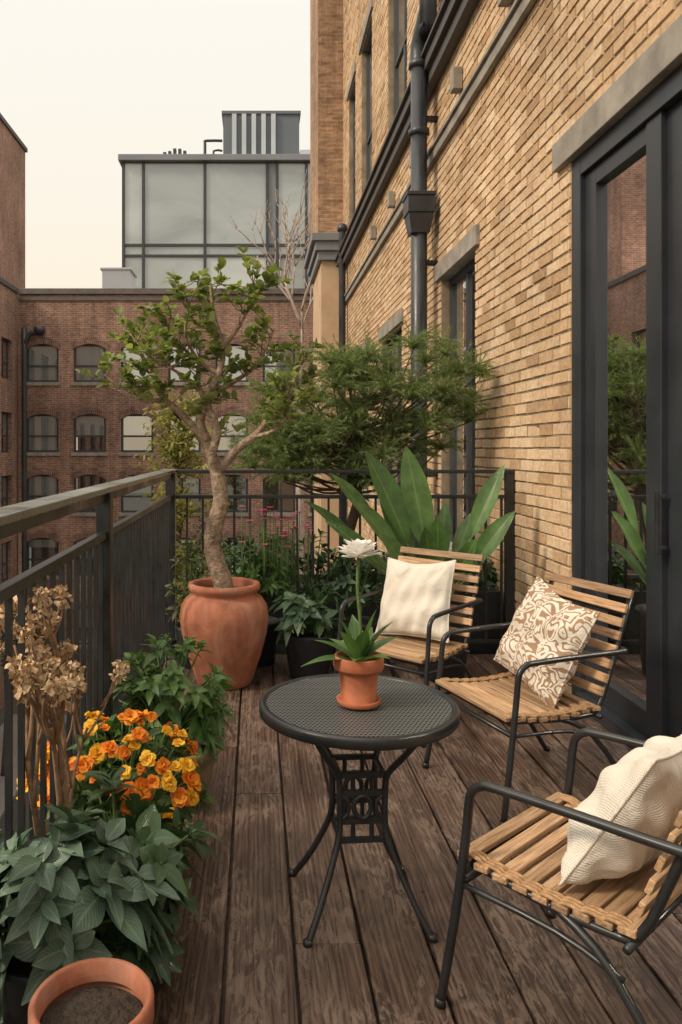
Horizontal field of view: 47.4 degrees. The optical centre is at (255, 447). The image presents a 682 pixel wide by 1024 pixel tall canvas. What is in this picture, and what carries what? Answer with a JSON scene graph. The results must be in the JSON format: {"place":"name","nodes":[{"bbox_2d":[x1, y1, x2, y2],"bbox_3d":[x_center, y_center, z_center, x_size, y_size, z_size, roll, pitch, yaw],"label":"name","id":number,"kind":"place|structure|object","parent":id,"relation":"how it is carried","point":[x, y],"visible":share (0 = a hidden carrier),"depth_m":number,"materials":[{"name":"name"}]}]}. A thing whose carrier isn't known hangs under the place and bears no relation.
{"place":"outdoors","nodes":[
{"label":"outdoors","id":0,"kind":"place"},
{"bbox_2d":[0,283,17,709],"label":"walls","id":1,"kind":"structure","parent":0,"point":[9,385],"depth_m":29.20,"materials":[{"name":"red brick"}]},
{"bbox_2d":[1,340,6,652],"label":"window glass","id":2,"kind":"object","parent":1,"relation":"attached to","point":[3,448],"visible":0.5,"depth_m":28.75,"materials":[{"name":"grey glass"}]},
{"bbox_2d":[1,338,7,655],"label":"window frames","id":3,"kind":"structure","parent":1,"relation":"attached to","point":[4,413],"depth_m":29.12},
{"bbox_2d":[0,113,27,292],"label":"coping","id":4,"kind":"object","parent":1,"relation":"on","point":[25,148],"visible":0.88,"depth_m":31.98,"materials":[{"name":"metal"}]},
{"bbox_2d":[0,714,65,819],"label":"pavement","id":5,"kind":"structure","parent":0,"point":[15,766],"depth_m":22.78,"materials":[{"name":"concrete"}]},
{"bbox_2d":[133,388,231,648],"bbox_3d":[-1.275,4.237,12.400,2.329,10.530,1.686,0,0,29],"label":"yellowing tree","id":6,"kind":"object","parent":5,"relation":"on","point":[176,448],"visible":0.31,"depth_m":12.39,"materials":[{"name":"green plant"}]},
{"bbox_2d":[0,718,92,933],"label":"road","id":7,"kind":"structure","parent":0,"point":[15,816],"depth_m":19.79,"materials":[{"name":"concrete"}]},
{"bbox_2d":[0,478,92,820],"bbox_3d":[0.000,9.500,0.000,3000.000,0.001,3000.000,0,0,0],"label":"ground","id":8,"kind":"structure","parent":0,"point":[15,708],"depth_m":28.33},
{"bbox_2d":[0,120,24,287],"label":"walls","id":9,"kind":"structure","parent":8,"relation":"on","point":[12,211],"depth_m":33.16,"materials":[{"name":"red brick"}]},
{"bbox_2d":[0,519,239,934],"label":"courtyard trees","id":10,"kind":"object","parent":8,"relation":"on","point":[2,773],"visible":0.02,"depth_m":22.14,"materials":[{"name":"green plant"}]},
{"bbox_2d":[122,162,307,287],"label":"mullions","id":11,"kind":"object","parent":8,"relation":"on","point":[143,255],"visible":0.29,"depth_m":49.88,"materials":[{"name":"black metal"}]},
{"bbox_2d":[125,163,312,287],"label":"glass panels","id":12,"kind":"object","parent":11,"relation":"attached to","point":[174,203],"visible":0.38,"depth_m":50.00,"materials":[{"name":"grey glass"}]},
{"bbox_2d":[228,170,312,573],"bbox_3d":[1.168,0.776,21.830,3.556,17.452,2.496,0,0,42],"label":"bare tree","id":13,"kind":"object","parent":8,"relation":"on","point":[301,321],"visible":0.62,"depth_m":22.05,"materials":[{"name":"plant"}]},
{"bbox_2d":[304,0,343,573],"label":"brick tower block","id":14,"kind":"structure","parent":8,"relation":"on","point":[326,118],"depth_m":16.60,"materials":[{"name":"brick"}]},
{"bbox_2d":[344,0,681,693],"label":"mortar wall","id":15,"kind":"structure","parent":8,"relation":"on","point":[445,323],"depth_m":5.84,"materials":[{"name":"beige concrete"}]},
{"bbox_2d":[337,223,346,555],"bbox_3d":[1.780,1.450,15.800,0.200,12.100,0.200,0,0,0],"label":"drainpipe","id":16,"kind":"object","parent":15,"relation":"attached to","point":[341,228],"visible":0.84,"depth_m":15.74,"materials":[{"name":"metal"}]},
{"bbox_2d":[334,0,478,266],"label":"belt course","id":17,"kind":"object","parent":15,"relation":"attached to","point":[453,17],"visible":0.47,"depth_m":9.10,"materials":[{"name":"metal"}]},
{"bbox_2d":[353,0,475,541],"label":"window frames","id":18,"kind":"structure","parent":15,"relation":"attached to","point":[467,269],"depth_m":10.27,"materials":[{"name":"black metal"}]},
{"bbox_2d":[355,0,475,539],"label":"window glass","id":19,"kind":"object","parent":15,"relation":"attached to","point":[459,333],"visible":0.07,"depth_m":7.57,"materials":[{"name":"grey glass"}]},
{"bbox_2d":[402,0,437,557],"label":"drainpipe","id":20,"kind":"object","parent":15,"relation":"attached to","point":[418,200],"visible":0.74,"depth_m":7.92,"materials":[{"name":"metal"}]},
{"bbox_2d":[343,0,681,693],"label":"brick courses","id":21,"kind":"object","parent":15,"relation":"attached to","point":[485,32],"visible":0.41,"depth_m":5.66,"materials":[{"name":"beige brick"}]},
{"bbox_2d":[344,0,681,559],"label":"stone trim","id":22,"kind":"structure","parent":15,"relation":"attached to","point":[651,67],"depth_m":5.63,"materials":[{"name":"grey stone"}]},
{"bbox_2d":[572,64,681,749],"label":"frame","id":23,"kind":"object","parent":15,"relation":"attached to","point":[650,123],"visible":0.69,"depth_m":3.73,"materials":[{"name":"black metal"}]},
{"bbox_2d":[602,150,645,705],"bbox_3d":[1.990,-0.085,2.740,0.027,3.030,3.240,0,0,-1],"label":"glass","id":24,"kind":"object","parent":23,"relation":"attached to","point":[624,377],"visible":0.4,"depth_m":4.08,"materials":[{"name":"glass"}]},
{"bbox_2d":[654,490,666,554],"bbox_3d":[1.905,0.350,3.612,0.050,0.300,0.025,0,0,0],"label":"handle","id":25,"kind":"object","parent":23,"relation":"attached to","point":[657,498],"visible":1,"depth_m":3.60,"materials":[{"name":"black paint"}]},
{"bbox_2d":[0,0,309,449],"label":"sky","id":26,"kind":"structure","parent":0,"point":[84,84],"materials":[{"name":"white"}]},
{"bbox_2d":[18,294,312,690],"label":"walls","id":27,"kind":"structure","parent":0,"point":[65,324],"depth_m":30.00,"materials":[{"name":"red brick"}]},
{"bbox_2d":[21,326,44,658],"bbox_3d":[-8.640,2.390,29.850,0.920,14.220,0.440,0,0,0],"label":"downpipe","id":28,"kind":"object","parent":27,"relation":"attached to","point":[37,330],"visible":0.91,"depth_m":29.77,"materials":[{"name":"metal"}]},
{"bbox_2d":[17,288,312,300],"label":"parapet","id":29,"kind":"structure","parent":27,"relation":"on","point":[118,291],"depth_m":29.90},
{"bbox_2d":[100,267,136,287],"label":"roof shed","id":30,"kind":"structure","parent":29,"relation":"on","point":[118,277],"depth_m":33.00,"materials":[{"name":"grey concrete"}]},
{"bbox_2d":[27,344,310,611],"bbox_3d":[-0.010,1.175,30.102,17.920,10.490,0.195,0,0,0],"label":"arch infill","id":31,"kind":"object","parent":27,"relation":"attached to","point":[29,347],"visible":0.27,"depth_m":30.00,"materials":[{"name":"red brick"}]},
{"bbox_2d":[27,382,311,648],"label":"sills","id":32,"kind":"structure","parent":27,"relation":"attached to","point":[106,453],"depth_m":29.94,"materials":[{"name":"stone"}]},
{"bbox_2d":[27,337,312,611],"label":"brick arches","id":33,"kind":"structure","parent":27,"relation":"attached to","point":[95,411],"depth_m":29.97,"materials":[{"name":"brown brick"}]},
{"bbox_2d":[27,344,312,644],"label":"window frames","id":34,"kind":"structure","parent":27,"relation":"attached to","point":[123,496],"depth_m":30.07,"materials":[{"name":"black metal"}]},
{"bbox_2d":[29,346,312,640],"bbox_3d":[-0.010,1.815,30.400,17.920,11.770,0.600,0,0,0],"label":"window glass","id":35,"kind":"object","parent":27,"relation":"attached to","point":[47,425],"visible":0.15,"depth_m":30.15,"materials":[{"name":"grey glass"}]},
{"bbox_2d":[153,654,681,1023],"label":"wooden deck","id":36,"kind":"structure","parent":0,"point":[372,955],"depth_m":2.50,"materials":[{"name":"brown wood"}]},
{"bbox_2d":[0,584,129,835],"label":"dried hydrangea","id":37,"kind":"object","parent":36,"relation":"on","point":[32,683],"visible":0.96,"depth_m":2.05,"materials":[{"name":"beige plant"}]},
{"bbox_2d":[0,803,181,1023],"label":"rosette plant","id":38,"kind":"object","parent":36,"relation":"on","point":[67,883],"visible":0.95,"depth_m":1.83,"materials":[{"name":"green plant"}]},
{"bbox_2d":[28,957,153,1023],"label":"terracotta planter","id":39,"kind":"object","parent":36,"relation":"on","point":[103,990],"visible":1,"depth_m":1.68,"materials":[{"name":"ceramic"}]},
{"bbox_2d":[16,708,215,837],"bbox_3d":[-0.466,1.194,2.638,0.662,0.604,0.620,0,0,0],"label":"marigold plant","id":40,"kind":"object","parent":36,"relation":"on","point":[150,774],"visible":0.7,"depth_m":2.52,"materials":[{"name":"orange plant"}]},
{"bbox_2d":[47,766,224,994],"bbox_3d":[-0.392,1.209,2.151,0.548,0.574,0.576,0,0,22],"label":"broadleaf plant","id":41,"kind":"object","parent":36,"relation":"on","point":[154,839],"visible":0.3,"depth_m":2.08,"materials":[{"name":"green plant"}]},
{"bbox_2d":[92,633,235,806],"bbox_3d":[-0.396,1.153,3.318,0.634,0.686,0.627,0,0,0],"label":"leafy plant","id":42,"kind":"object","parent":36,"relation":"on","point":[200,714],"visible":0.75,"depth_m":3.19,"materials":[{"name":"green plant"}]},
{"bbox_2d":[165,534,210,668],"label":"leafy shrub","id":43,"kind":"object","parent":36,"relation":"on","point":[196,573],"visible":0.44,"depth_m":5.25,"materials":[{"name":"plant"}]},
{"bbox_2d":[75,246,325,690],"bbox_3d":[-0.337,0.123,4.829,1.559,2.746,0.820,0,0,0],"label":"potted tree","id":44,"kind":"object","parent":36,"relation":"on","point":[224,614],"visible":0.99,"depth_m":4.79,"materials":[{"name":"green plant"}]},
{"bbox_2d":[0,469,514,1023],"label":"metal railing","id":45,"kind":"object","parent":36,"relation":"on","point":[134,553],"visible":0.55,"depth_m":3.15,"materials":[{"name":"black metal"}]},
{"bbox_2d":[224,526,300,666],"bbox_3d":[0.040,1.017,5.290,0.566,0.957,0.424,0,0,0],"label":"leafy shrub","id":46,"kind":"object","parent":36,"relation":"on","point":[267,656],"visible":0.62,"depth_m":5.25,"materials":[{"name":"green plant"}]},
{"bbox_2d":[239,506,313,607],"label":"pink flowers","id":47,"kind":"object","parent":46,"relation":"in","point":[286,553],"visible":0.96,"depth_m":5.16,"materials":[{"name":"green plant"}]},
{"bbox_2d":[268,587,348,678],"bbox_3d":[0.325,1.199,4.996,0.498,0.593,0.558,0,0,33],"label":"hosta plant","id":48,"kind":"object","parent":36,"relation":"on","point":[306,622],"visible":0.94,"depth_m":4.88,"materials":[{"name":"green plant"}]},
{"bbox_2d":[310,550,385,640],"bbox_3d":[0.685,1.096,5.317,0.660,0.800,0.385,0,0,0],"label":"leafy shrub","id":49,"kind":"object","parent":36,"relation":"on","point":[346,584],"visible":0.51,"depth_m":5.26,"materials":[{"name":"green plant"}]},
{"bbox_2d":[259,674,459,947],"bbox_3d":[0.335,1.169,2.520,0.648,0.674,0.648,0,0,0],"label":"bistro table","id":50,"kind":"object","parent":36,"relation":"on","point":[409,716],"visible":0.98,"depth_m":2.44,"materials":[{"name":"metal"}]},
{"bbox_2d":[301,538,400,709],"bbox_3d":[0.316,0.563,2.497,0.270,0.538,0.260,0,0,23],"label":"potted flower","id":51,"kind":"object","parent":50,"relation":"on","point":[358,661],"visible":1,"depth_m":2.47,"materials":[{"name":"green plant"}]},
{"bbox_2d":[334,546,483,746],"bbox_3d":[0.866,1.056,4.316,0.632,0.901,0.706,0,0,45],"label":"slatted armchair","id":52,"kind":"object","parent":36,"relation":"on","point":[418,651],"visible":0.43,"depth_m":4.30,"materials":[{"name":"black paint"}]},
{"bbox_2d":[375,557,455,642],"bbox_3d":[0.921,0.862,4.414,0.483,0.463,0.187,-5,-24,43],"label":"throw pillow","id":53,"kind":"object","parent":52,"relation":"on","point":[415,598],"visible":0.88,"depth_m":4.33,"materials":[{"name":"fabric"}]},
{"bbox_2d":[304,446,514,680],"bbox_3d":[0.993,0.742,5.003,1.331,1.507,0.496,0,0,0],"label":"bird of paradise plant","id":54,"kind":"object","parent":36,"relation":"on","point":[407,509],"visible":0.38,"depth_m":5.03,"materials":[{"name":"green plant"}]},
{"bbox_2d":[422,572,633,825],"bbox_3d":[1.211,1.055,3.427,0.706,0.903,0.632,0,0,-18],"label":"slatted armchair","id":55,"kind":"object","parent":36,"relation":"on","point":[511,699],"visible":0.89,"depth_m":3.29,"materials":[{"name":"black paint"}]},
{"bbox_2d":[494,575,599,708],"bbox_3d":[1.296,0.857,3.452,0.192,0.463,0.483,23,5,-16],"label":"throw pillow","id":56,"kind":"object","parent":55,"relation":"on","point":[547,622],"visible":0.96,"depth_m":3.35,"materials":[{"name":"fabric"}]},
{"bbox_2d":[434,728,681,1023],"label":"slatted armchair","id":57,"kind":"object","parent":36,"relation":"on","point":[639,906],"visible":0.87,"depth_m":1.92,"materials":[{"name":"black paint"}]},
{"bbox_2d":[558,734,681,886],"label":"throw pillow","id":58,"kind":"object","parent":57,"relation":"on","point":[639,789],"visible":0.88,"depth_m":1.84,"materials":[{"name":"fabric"}]},
{"bbox_3d":[0.740,5.610,7.465,2.280,7.780,3.570,0,0,0],"label":"neighbouring terrace","id":59,"kind":"object","parent":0,"visible":0},
{"bbox_2d":[267,574,499,653],"bbox_3d":[0.775,1.399,6.190,2.150,0.638,0.820,0,0,0],"label":"planter box","id":60,"kind":"object","parent":59,"relation":"on","point":[493,605],"visible":0.22,"depth_m":5.78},
{"bbox_2d":[208,528,498,593],"bbox_3d":[0.814,0.914,6.086,2.376,0.632,0.742,0,0,0],"label":"planter hedge","id":61,"kind":"object","parent":60,"relation":"in","point":[321,560],"visible":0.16,"depth_m":6.03,"materials":[{"name":"green plant"}]},
{"bbox_2d":[227,318,495,565],"bbox_3d":[0.812,0.067,6.175,2.153,2.200,1.142,0,0,0],"label":"feathery conifer tree","id":62,"kind":"object","parent":60,"relation":"in","point":[347,433],"visible":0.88,"depth_m":6.02,"materials":[{"name":"green plant"}]},
{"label":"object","id":63,"kind":"object","parent":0,"visible":0},
{"bbox_2d":[118,154,309,166],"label":"roof slab","id":64,"kind":"structure","parent":63,"relation":"on","point":[214,158],"depth_m":49.60,"materials":[{"name":"grey concrete"}]},
{"bbox_2d":[163,139,222,153],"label":"roof pipes","id":65,"kind":"object","parent":64,"relation":"on","point":[204,148],"visible":0.6,"depth_m":52.91,"materials":[{"name":"grey metal"}]},
{"bbox_2d":[222,111,300,153],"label":"plant room","id":66,"kind":"object","parent":64,"relation":"on","point":[287,132],"visible":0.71,"depth_m":52.00,"materials":[{"name":"grey metal"}]},
{"bbox_2d":[232,114,309,153],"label":"plant room fins","id":67,"kind":"object","parent":64,"relation":"on","point":[263,133],"visible":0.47,"depth_m":51.80,"materials":[{"name":"grey metal"}]}
]}

